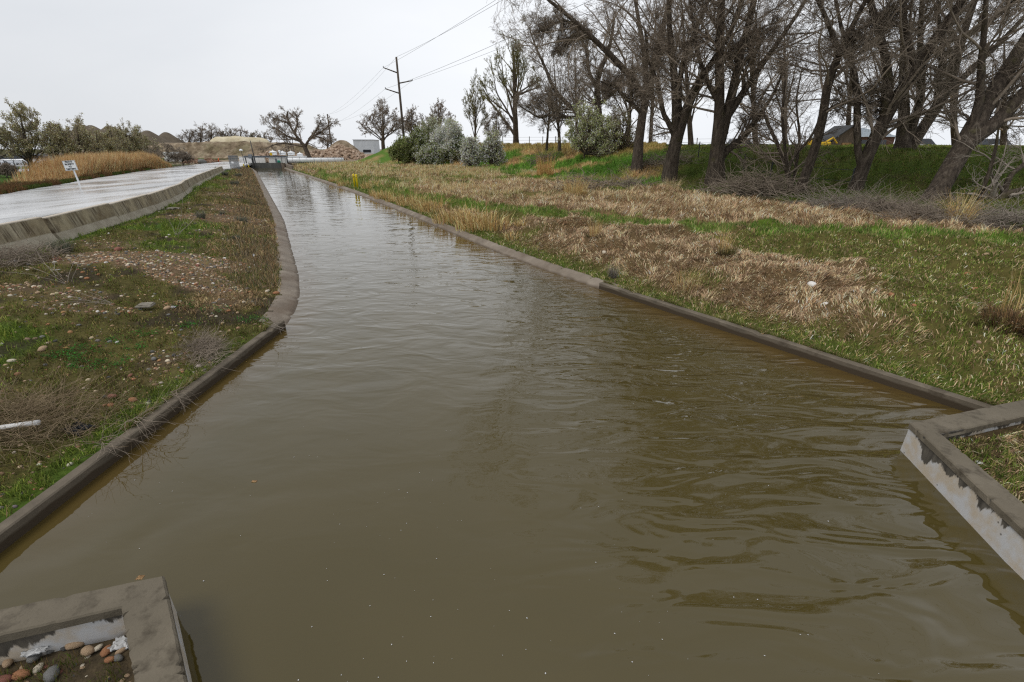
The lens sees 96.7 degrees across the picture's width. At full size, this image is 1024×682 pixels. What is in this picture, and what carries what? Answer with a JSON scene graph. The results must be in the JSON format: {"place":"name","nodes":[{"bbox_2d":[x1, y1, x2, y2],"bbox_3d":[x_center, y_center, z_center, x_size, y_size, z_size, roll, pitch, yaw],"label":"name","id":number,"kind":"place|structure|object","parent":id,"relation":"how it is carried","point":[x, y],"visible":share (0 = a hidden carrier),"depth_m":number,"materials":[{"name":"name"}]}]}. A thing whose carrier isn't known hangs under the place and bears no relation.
{"place":"outdoors","nodes":[
{"label":"outdoors","id":0,"kind":"place"},
{"bbox_2d":[0,162,254,222],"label":"road","id":1,"kind":"structure","parent":0,"point":[41,202],"depth_m":27.98,"materials":[{"name":"asphalt"}]},
{"bbox_2d":[353,140,379,153],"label":"warehouse","id":2,"kind":"structure","parent":0,"point":[369,146],"depth_m":239.26,"materials":[{"name":"metal"}]},
{"bbox_2d":[293,160,641,209],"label":"tall straw grass","id":3,"kind":"structure","parent":0,"point":[444,186],"depth_m":43.47,"materials":[{"name":"plant"}]},
{"bbox_2d":[0,168,1023,681],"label":"water","id":4,"kind":"structure","parent":0,"point":[490,430],"depth_m":4.41,"materials":[{"name":"liquid"}]},
{"bbox_2d":[0,141,1023,522],"bbox_3d":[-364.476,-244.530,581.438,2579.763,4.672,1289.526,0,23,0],"label":"ground","id":5,"kind":"structure","parent":0,"point":[912,353],"depth_m":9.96,"materials":[{"name":"plant"}]},
{"bbox_2d":[0,162,20,177],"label":"bare shrub","id":6,"kind":"object","parent":5,"relation":"on","point":[6,168],"visible":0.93,"depth_m":46.71,"materials":[{"name":"grey plant"}]},
{"bbox_2d":[0,125,32,159],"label":"pear tree","id":7,"kind":"object","parent":5,"relation":"on","point":[7,137],"visible":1,"depth_m":52.95,"materials":[{"name":"green plant"}]},
{"bbox_2d":[0,217,58,257],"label":"concrete barrier","id":8,"kind":"object","parent":5,"relation":"on","point":[38,228],"visible":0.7,"depth_m":12.79,"materials":[{"name":"concrete"}]},
{"bbox_2d":[0,97,70,169],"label":"pear tree","id":9,"kind":"object","parent":5,"relation":"on","point":[29,128],"visible":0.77,"depth_m":53.81,"materials":[{"name":"green plant"}]},
{"bbox_2d":[0,228,84,268],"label":"dead weeds","id":10,"kind":"object","parent":5,"relation":"on","point":[23,256],"visible":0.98,"depth_m":11.04,"materials":[{"name":"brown plant"}]},
{"bbox_2d":[37,236,75,254],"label":"sagebrush","id":11,"kind":"object","parent":5,"relation":"on","point":[66,245],"visible":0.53,"depth_m":12.10,"materials":[{"name":"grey plant"}]},
{"bbox_2d":[38,119,82,157],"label":"pear tree","id":12,"kind":"object","parent":5,"relation":"on","point":[69,144],"visible":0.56,"depth_m":58.56,"materials":[{"name":"green plant"}]},
{"bbox_2d":[0,635,133,681],"bbox_3d":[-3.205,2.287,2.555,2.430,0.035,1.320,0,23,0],"label":"soil","id":13,"kind":"structure","parent":5,"relation":"on","point":[93,667],"depth_m":2.95,"materials":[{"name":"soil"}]},
{"bbox_2d":[43,664,59,681],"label":"cobble","id":14,"kind":"object","parent":13,"relation":"on","point":[48,674],"visible":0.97,"depth_m":2.87,"materials":[{"name":"grey stone"}]},
{"bbox_2d":[107,636,128,651],"bbox_3d":[-2.624,2.024,3.060,0.144,0.046,0.097,-2,23,-5],"label":"paper wad","id":15,"kind":"object","parent":13,"relation":"on","point":[120,642],"visible":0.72,"depth_m":3.05,"materials":[{"name":"paper"}]},
{"bbox_2d":[0,165,154,194],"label":"ditch grass","id":16,"kind":"structure","parent":5,"relation":"on","point":[9,187],"depth_m":34.61,"materials":[{"name":"plant"}]},
{"bbox_2d":[60,420,94,436],"bbox_3d":[-5.101,1.008,5.326,0.336,0.111,0.209,7,24,16],"label":"rock","id":17,"kind":"object","parent":5,"relation":"on","point":[83,425],"visible":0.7,"depth_m":5.30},
{"bbox_2d":[42,203,121,240],"bbox_3d":[-14.545,-4.026,15.390,0.620,0.810,3.801,-7,24,-15],"label":"concrete barrier","id":18,"kind":"object","parent":5,"relation":"on","point":[84,220],"visible":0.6,"depth_m":15.08,"materials":[{"name":"concrete"}]},
{"bbox_2d":[56,113,107,154],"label":"pear tree","id":19,"kind":"object","parent":5,"relation":"on","point":[83,136],"visible":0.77,"depth_m":61.81,"materials":[{"name":"green plant"}]},
{"bbox_2d":[3,149,171,183],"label":"reed bed","id":20,"kind":"object","parent":5,"relation":"on","point":[90,163],"visible":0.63,"depth_m":43.83,"materials":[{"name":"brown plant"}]},
{"bbox_2d":[0,360,176,469],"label":"dead weeds","id":21,"kind":"object","parent":5,"relation":"on","point":[24,407],"visible":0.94,"depth_m":5.34,"materials":[{"name":"plant"}]},
{"bbox_2d":[0,576,191,681],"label":"wing wall","id":22,"kind":"structure","parent":5,"relation":"on","point":[141,615],"depth_m":2.99,"materials":[{"name":"concrete"}]},
{"bbox_2d":[81,126,121,155],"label":"pear tree","id":23,"kind":"object","parent":5,"relation":"on","point":[109,145],"visible":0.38,"depth_m":67.49,"materials":[{"name":"green plant"}]},
{"bbox_2d":[93,121,135,153],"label":"pear tree","id":24,"kind":"object","parent":5,"relation":"on","point":[117,139],"visible":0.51,"depth_m":73.35,"materials":[{"name":"green plant"}]},
{"bbox_2d":[110,118,152,154],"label":"pear tree","id":25,"kind":"object","parent":5,"relation":"on","point":[126,130],"visible":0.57,"depth_m":76.26,"materials":[{"name":"green plant"}]},
{"bbox_2d":[109,194,157,222],"bbox_3d":[-15.780,-5.484,18.860,0.620,0.810,3.801,-7,24,-18],"label":"concrete barrier","id":26,"kind":"object","parent":5,"relation":"on","point":[130,208],"visible":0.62,"depth_m":18.66,"materials":[{"name":"concrete"}]},
{"bbox_2d":[115,124,163,153],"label":"pear tree","id":27,"kind":"object","parent":5,"relation":"on","point":[138,134],"visible":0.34,"depth_m":80.10,"materials":[{"name":"green plant"}]},
{"bbox_2d":[0,320,285,552],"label":"coping wall","id":28,"kind":"structure","parent":5,"relation":"on","point":[22,521],"depth_m":4.98,"materials":[{"name":"concrete"}]},
{"bbox_2d":[68,412,154,472],"bbox_3d":[-4.283,1.095,4.904,0.582,0.681,0.696,20,30,39],"label":"dead branch","id":29,"kind":"object","parent":28,"relation":"on","point":[109,443],"visible":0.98,"depth_m":4.96,"materials":[{"name":"brown plant"}]},
{"bbox_2d":[114,394,184,440],"bbox_3d":[-4.316,0.940,5.366,0.674,0.622,0.815,0,23,0],"label":"dead branch","id":30,"kind":"object","parent":28,"relation":"on","point":[130,420],"visible":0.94,"depth_m":5.41,"materials":[{"name":"brown plant"}]},
{"bbox_2d":[147,188,175,209],"bbox_3d":[-17.243,-6.909,22.253,0.620,0.810,3.798,-9,24,-22],"label":"concrete barrier","id":31,"kind":"object","parent":5,"relation":"on","point":[164,197],"visible":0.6,"depth_m":22.05,"materials":[{"name":"concrete"}]},
{"bbox_2d":[142,142,195,166],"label":"bare shrub","id":32,"kind":"object","parent":5,"relation":"on","point":[181,155],"visible":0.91,"depth_m":72.08,"materials":[{"name":"brown plant"}]},
{"bbox_2d":[166,184,186,201],"bbox_3d":[-18.930,-8.296,25.557,0.620,0.810,3.801,-12,25,-23],"label":"concrete barrier","id":33,"kind":"object","parent":5,"relation":"on","point":[177,192],"visible":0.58,"depth_m":25.40,"materials":[{"name":"concrete"}]},
{"bbox_2d":[158,319,240,377],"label":"dead weeds","id":34,"kind":"object","parent":5,"relation":"on","point":[197,348],"visible":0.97,"depth_m":7.19,"materials":[{"name":"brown plant"}]},
{"bbox_2d":[135,141,298,157],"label":"dirt embankment","id":35,"kind":"structure","parent":5,"relation":"on","point":[207,149],"depth_m":133.16,"materials":[{"name":"soil"}]},
{"bbox_2d":[176,166,279,307],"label":"dry weeds","id":36,"kind":"object","parent":5,"relation":"on","point":[252,188],"visible":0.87,"depth_m":14.71,"materials":[{"name":"brown plant"}]},
{"bbox_2d":[249,167,299,325],"bbox_3d":[-24.240,-14.979,43.555,1.752,0.332,86.534,-12,26,-26],"label":"canal lip","id":37,"kind":"object","parent":5,"relation":"on","point":[284,305],"visible":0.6,"depth_m":12.10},
{"bbox_2d":[256,106,340,157],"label":"bare tree","id":38,"kind":"object","parent":5,"relation":"on","point":[315,133],"visible":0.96,"depth_m":102.05,"materials":[{"name":"brown plant"}]},
{"bbox_2d":[288,158,343,164],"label":"white pipe","id":39,"kind":"object","parent":5,"relation":"on","point":[300,160],"visible":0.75,"depth_m":84.82,"materials":[{"name":"paint"}]},
{"bbox_2d":[294,149,352,159],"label":"rubble pile","id":40,"kind":"object","parent":5,"relation":"on","point":[318,153],"visible":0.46,"depth_m":112.04,"materials":[{"name":"stone"}]},
{"bbox_2d":[321,144,369,159],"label":"rubble pile","id":41,"kind":"object","parent":5,"relation":"on","point":[343,150],"visible":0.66,"depth_m":118.67,"materials":[{"name":"stone"}]},
{"bbox_2d":[357,98,407,149],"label":"bare tree","id":42,"kind":"object","parent":5,"relation":"on","point":[383,125],"visible":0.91,"depth_m":107.75,"materials":[{"name":"brown plant"}]},
{"bbox_2d":[383,57,412,135],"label":"utility pole","id":43,"kind":"object","parent":5,"relation":"on","point":[400,102],"visible":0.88,"depth_m":65.03,"materials":[{"name":"brown wood"}]},
{"bbox_2d":[387,135,414,163],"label":"blossom shrub","id":44,"kind":"object","parent":5,"relation":"on","point":[397,150],"visible":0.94,"depth_m":65.78,"materials":[{"name":"green plant"}]},
{"bbox_2d":[389,190,427,205],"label":"grass clump","id":45,"kind":"object","parent":5,"relation":"on","point":[403,202],"visible":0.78,"depth_m":25.92,"materials":[{"name":"plant"}]},
{"bbox_2d":[403,104,420,133],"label":"bare tree","id":46,"kind":"object","parent":5,"relation":"on","point":[409,124],"visible":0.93,"depth_m":93.86,"materials":[{"name":"grey plant"}]},
{"bbox_2d":[403,125,430,162],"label":"blossom shrub","id":47,"kind":"object","parent":5,"relation":"on","point":[418,137],"visible":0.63,"depth_m":65.33,"materials":[{"name":"green plant"}]},
{"bbox_2d":[410,114,442,135],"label":"blossom shrub","id":48,"kind":"object","parent":5,"relation":"on","point":[431,123],"visible":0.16,"depth_m":66.81,"materials":[{"name":"green plant"}]},
{"bbox_2d":[414,140,446,164],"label":"blossom shrub","id":49,"kind":"object","parent":5,"relation":"on","point":[428,154],"visible":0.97,"depth_m":62.47,"materials":[{"name":"green plant"}]},
{"bbox_2d":[412,194,455,212],"bbox_3d":[-3.948,-7.041,22.944,2.705,0.973,2.522,0,23,0],"label":"grass clump","id":50,"kind":"object","parent":5,"relation":"on","point":[428,208],"visible":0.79,"depth_m":22.85,"materials":[{"name":"plant"}]},
{"bbox_2d":[419,97,459,130],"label":"bare tree","id":51,"kind":"object","parent":5,"relation":"on","point":[440,106],"visible":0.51,"depth_m":98.49,"materials":[{"name":"grey plant"}]},
{"bbox_2d":[428,116,463,162],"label":"blossom shrub","id":52,"kind":"object","parent":5,"relation":"on","point":[442,137],"visible":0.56,"depth_m":62.80,"materials":[{"name":"green plant"}]},
{"bbox_2d":[427,205,466,224],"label":"grass clump","id":53,"kind":"object","parent":5,"relation":"on","point":[450,218],"visible":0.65,"depth_m":20.05,"materials":[{"name":"plant"}]},
{"bbox_2d":[284,167,624,295],"bbox_3d":[-18.213,-15.475,44.727,0.954,0.332,84.923,-12,26,-27],"label":"canal lip","id":54,"kind":"object","parent":5,"relation":"on","point":[580,277],"visible":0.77,"depth_m":15.40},
{"bbox_2d":[444,133,464,161],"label":"blossom shrub","id":55,"kind":"object","parent":5,"relation":"on","point":[454,152],"visible":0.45,"depth_m":63.01,"materials":[{"name":"green plant"}]},
{"bbox_2d":[447,211,492,231],"bbox_3d":[-1.525,-4.923,18.298,2.187,0.882,2.162,18,29,36],"label":"grass clump","id":56,"kind":"object","parent":5,"relation":"on","point":[463,228],"visible":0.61,"depth_m":18.16,"materials":[{"name":"plant"}]},
{"bbox_2d":[457,134,483,167],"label":"blossom shrub","id":57,"kind":"object","parent":5,"relation":"on","point":[469,153],"visible":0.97,"depth_m":54.88,"materials":[{"name":"green plant"}]},
{"bbox_2d":[450,202,499,225],"bbox_3d":[-1.460,-5.374,18.913,2.208,0.996,2.467,-19,29,-38],"label":"grass clump","id":58,"kind":"object","parent":5,"relation":"on","point":[466,216],"visible":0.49,"depth_m":18.87,"materials":[{"name":"plant"}]},
{"bbox_2d":[462,67,490,138],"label":"poplar","id":59,"kind":"object","parent":5,"relation":"on","point":[473,109],"visible":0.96,"depth_m":73.87,"materials":[{"name":"green plant"}]},
{"bbox_2d":[463,208,513,230],"bbox_3d":[-0.779,-4.872,17.797,2.383,0.881,1.999,-13,26,-29],"label":"grass clump","id":60,"kind":"object","parent":5,"relation":"on","point":[490,224],"visible":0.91,"depth_m":17.65,"materials":[{"name":"plant"}]},
{"bbox_2d":[477,122,507,165],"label":"blossom shrub","id":61,"kind":"object","parent":5,"relation":"on","point":[491,148],"visible":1,"depth_m":54.91,"materials":[{"name":"green plant"}]},
{"bbox_2d":[482,105,510,136],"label":"bare tree","id":62,"kind":"object","parent":5,"relation":"on","point":[494,114],"visible":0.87,"depth_m":63.09,"materials":[{"name":"grey plant"}]},
{"bbox_2d":[6,279,1003,516],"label":"bank fringe grass","id":63,"kind":"structure","parent":5,"relation":"on","point":[265,327],"depth_m":7.05,"materials":[{"name":"plant"}]},
{"bbox_2d":[474,13,540,143],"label":"poplar","id":64,"kind":"object","parent":5,"relation":"on","point":[515,54],"visible":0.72,"depth_m":67.03,"materials":[{"name":"brown plant"}]},
{"bbox_2d":[0,177,1023,509],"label":"gravel","id":65,"kind":"structure","parent":5,"relation":"on","point":[142,259],"depth_m":10.52,"materials":[{"name":"gravel"}]},
{"bbox_2d":[517,61,575,150],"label":"bare tree","id":66,"kind":"object","parent":5,"relation":"on","point":[534,124],"visible":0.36,"depth_m":49.51,"materials":[{"name":"brown plant"}]},
{"bbox_2d":[534,152,559,176],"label":"grass clump","id":67,"kind":"object","parent":5,"relation":"on","point":[543,169],"visible":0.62,"depth_m":38.99,"materials":[{"name":"plant"}]},
{"bbox_2d":[508,42,590,150],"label":"bare tree","id":68,"kind":"object","parent":5,"relation":"on","point":[559,94],"visible":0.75,"depth_m":47.85,"materials":[{"name":"brown plant"}]},
{"bbox_2d":[488,0,643,134],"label":"bare tree","id":69,"kind":"object","parent":5,"relation":"on","point":[556,115],"visible":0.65,"depth_m":47.56,"materials":[{"name":"brown plant"}]},
{"bbox_2d":[556,175,591,195],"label":"grass clump","id":70,"kind":"object","parent":5,"relation":"on","point":[579,191],"visible":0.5,"depth_m":25.02,"materials":[{"name":"plant"}]},
{"bbox_2d":[556,96,622,158],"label":"bush","id":71,"kind":"object","parent":5,"relation":"on","point":[594,139],"visible":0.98,"depth_m":45.13,"materials":[{"name":"green plant"}]},
{"bbox_2d":[551,166,632,190],"bbox_3d":[4.876,-10.127,28.234,7.655,1.663,4.469,0,23,0],"label":"brush heap","id":72,"kind":"object","parent":5,"relation":"on","point":[611,184],"visible":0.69,"depth_m":28.28,"materials":[{"name":"brown plant"}]},
{"bbox_2d":[486,0,699,172],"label":"bare tree","id":73,"kind":"object","parent":5,"relation":"on","point":[579,31],"visible":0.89,"depth_m":32.57,"materials":[{"name":"brown plant"}]},
{"bbox_2d":[600,105,636,150],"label":"blossom shrub","id":74,"kind":"object","parent":5,"relation":"on","point":[625,139],"visible":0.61,"depth_m":46.90,"materials":[{"name":"green plant"}]},
{"bbox_2d":[603,24,656,138],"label":"bare tree","id":75,"kind":"object","parent":5,"relation":"on","point":[629,106],"visible":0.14,"depth_m":58.61,"materials":[{"name":"brown plant"}]},
{"bbox_2d":[598,167,679,187],"bbox_3d":[7.739,-10.776,29.879,6.483,1.542,3.781,0,23,0],"label":"brush heap","id":76,"kind":"object","parent":5,"relation":"on","point":[629,182],"visible":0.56,"depth_m":29.61,"materials":[{"name":"brown plant"}]},
{"bbox_2d":[614,146,706,172],"bbox_3d":[11.323,-13.831,34.679,7.822,2.488,4.400,11,25,24],"label":"brush heap","id":77,"kind":"object","parent":5,"relation":"on","point":[648,161],"visible":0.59,"depth_m":34.71,"materials":[{"name":"plant"}]},
{"bbox_2d":[664,264,704,295],"bbox_3d":[3.891,-1.535,10.338,1.299,0.756,1.459,-20,30,-39],"label":"grass clump","id":78,"kind":"object","parent":5,"relation":"on","point":[690,280],"visible":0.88,"depth_m":10.29,"materials":[{"name":"plant"}]},
{"bbox_2d":[648,12,728,145],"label":"bare tree","id":79,"kind":"object","parent":5,"relation":"on","point":[690,131],"visible":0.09,"depth_m":46.60,"materials":[{"name":"brown plant"}]},
{"bbox_2d":[593,0,816,181],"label":"bare tree","id":80,"kind":"object","parent":5,"relation":"on","point":[676,123],"visible":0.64,"depth_m":28.43,"materials":[{"name":"brown plant"}]},
{"bbox_2d":[624,0,868,184],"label":"bare tree","id":81,"kind":"object","parent":5,"relation":"on","point":[720,149],"visible":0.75,"depth_m":26.98,"materials":[{"name":"brown plant"}]},
{"bbox_2d":[709,0,810,144],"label":"bare tree","id":82,"kind":"object","parent":5,"relation":"on","point":[752,88],"visible":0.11,"depth_m":53.69,"materials":[{"name":"brown plant"}]},
{"bbox_2d":[672,160,866,199],"bbox_3d":[13.410,-9.089,25.389,10.806,2.132,6.029,9,24,19],"label":"brush heap","id":83,"kind":"object","parent":5,"relation":"on","point":[769,186],"visible":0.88,"depth_m":25.14,"materials":[{"name":"brown plant"}]},
{"bbox_2d":[735,31,842,183],"bbox_3d":[15.417,-12.500,25.065,7.417,9.079,4.668,-12,26,-26],"label":"bare tree","id":84,"kind":"object","parent":5,"relation":"on","point":[783,157],"visible":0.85,"depth_m":25.46,"materials":[{"name":"brown plant"}]},
{"bbox_2d":[756,3,824,144],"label":"bare tree","id":85,"kind":"object","parent":5,"relation":"on","point":[785,125],"visible":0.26,"depth_m":58.58,"materials":[{"name":"brown plant"}]},
{"bbox_2d":[599,282,993,411],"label":"coping wall","id":86,"kind":"structure","parent":5,"relation":"on","point":[939,395],"depth_m":7.36,"materials":[{"name":"concrete"}]},
{"bbox_2d":[700,0,964,191],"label":"bare tree","id":87,"kind":"object","parent":5,"relation":"on","point":[843,47],"visible":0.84,"depth_m":20.82,"materials":[{"name":"brown plant"}]},
{"bbox_2d":[822,125,853,145],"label":"timber barn","id":88,"kind":"structure","parent":5,"relation":"on","point":[846,137],"depth_m":53.12,"materials":[{"name":"wood"}]},
{"bbox_2d":[810,0,895,124],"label":"bare tree","id":89,"kind":"object","parent":5,"relation":"on","point":[850,91],"visible":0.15,"depth_m":53.75,"materials":[{"name":"brown plant"}]},
{"bbox_2d":[769,173,939,212],"bbox_3d":[14.710,-6.514,19.746,6.520,1.745,4.737,0,23,0],"label":"brush heap","id":90,"kind":"object","parent":5,"relation":"on","point":[824,202],"visible":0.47,"depth_m":19.81,"materials":[{"name":"brown wood"}]},
{"bbox_2d":[838,128,895,144],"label":"brick house","id":91,"kind":"structure","parent":5,"relation":"on","point":[865,133],"depth_m":56.74,"materials":[{"name":"brick"}]},
{"bbox_2d":[723,0,1023,190],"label":"bare tree","id":92,"kind":"object","parent":5,"relation":"on","point":[910,78],"visible":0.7,"depth_m":21.65,"materials":[{"name":"brown plant"}]},
{"bbox_2d":[810,183,967,214],"bbox_3d":[15.703,-5.648,18.192,7.030,1.314,3.638,5,24,13],"label":"brush heap","id":93,"kind":"object","parent":5,"relation":"on","point":[872,207],"visible":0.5,"depth_m":18.30,"materials":[{"name":"brown plant"}]},
{"bbox_2d":[796,0,1023,149],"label":"bare tree","id":94,"kind":"object","parent":5,"relation":"on","point":[904,138],"visible":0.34,"depth_m":27.80,"materials":[{"name":"brown plant"}]},
{"bbox_2d":[846,183,1023,228],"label":"brush heap","id":95,"kind":"object","parent":5,"relation":"on","point":[938,216],"visible":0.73,"depth_m":15.64,"materials":[{"name":"plant"}]},
{"bbox_2d":[859,0,1023,201],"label":"bare tree","id":96,"kind":"object","parent":5,"relation":"on","point":[946,175],"visible":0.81,"depth_m":19.99,"materials":[{"name":"brown plant"}]},
{"bbox_2d":[896,0,1004,145],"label":"bare tree","id":97,"kind":"object","parent":5,"relation":"on","point":[952,132],"visible":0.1,"depth_m":46.28,"materials":[{"name":"brown plant"}]},
{"bbox_2d":[900,399,1023,579],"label":"wing wall","id":98,"kind":"structure","parent":5,"relation":"on","point":[987,506],"depth_m":4.45,"materials":[{"name":"concrete"}]},
{"bbox_2d":[934,185,1007,225],"bbox_3d":[15.409,-4.692,15.691,2.308,1.504,2.159,0,23,0],"label":"grass clump","id":99,"kind":"object","parent":5,"relation":"on","point":[963,211],"visible":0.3,"depth_m":15.59,"materials":[{"name":"plant"}]},
{"bbox_2d":[919,185,1023,227],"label":"brush heap","id":100,"kind":"object","parent":5,"relation":"on","point":[1005,215],"visible":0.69,"depth_m":15.82,"materials":[{"name":"brown wood"}]},
{"bbox_2d":[932,127,1023,204],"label":"bush","id":101,"kind":"object","parent":5,"relation":"on","point":[1005,192],"visible":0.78,"depth_m":19.12,"materials":[{"name":"grey plant"}]},
{"bbox_2d":[955,424,1023,498],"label":"dry short grass","id":102,"kind":"structure","parent":5,"relation":"on","point":[998,455],"depth_m":4.77,"materials":[{"name":"plant"}]},
{"bbox_2d":[957,291,1023,337],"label":"grass clump","id":103,"kind":"object","parent":5,"relation":"on","point":[1010,317],"visible":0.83,"depth_m":7.24,"materials":[{"name":"plant"}]},
{"bbox_2d":[960,30,1023,145],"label":"bare tree","id":104,"kind":"object","parent":5,"relation":"on","point":[1003,130],"visible":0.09,"depth_m":52.63,"materials":[{"name":"brown plant"}]},
{"bbox_2d":[0,0,1023,148],"label":"sky","id":105,"kind":"structure","parent":0,"point":[159,66],"materials":[{"name":"white"}]},
{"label":"dirt embankment","id":106,"kind":"object","parent":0,"visible":0},
{"bbox_2d":[210,136,268,141],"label":"sand heap","id":107,"kind":"object","parent":106,"relation":"on","point":[233,139],"visible":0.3,"depth_m":153.94,"materials":[{"name":"sand"}]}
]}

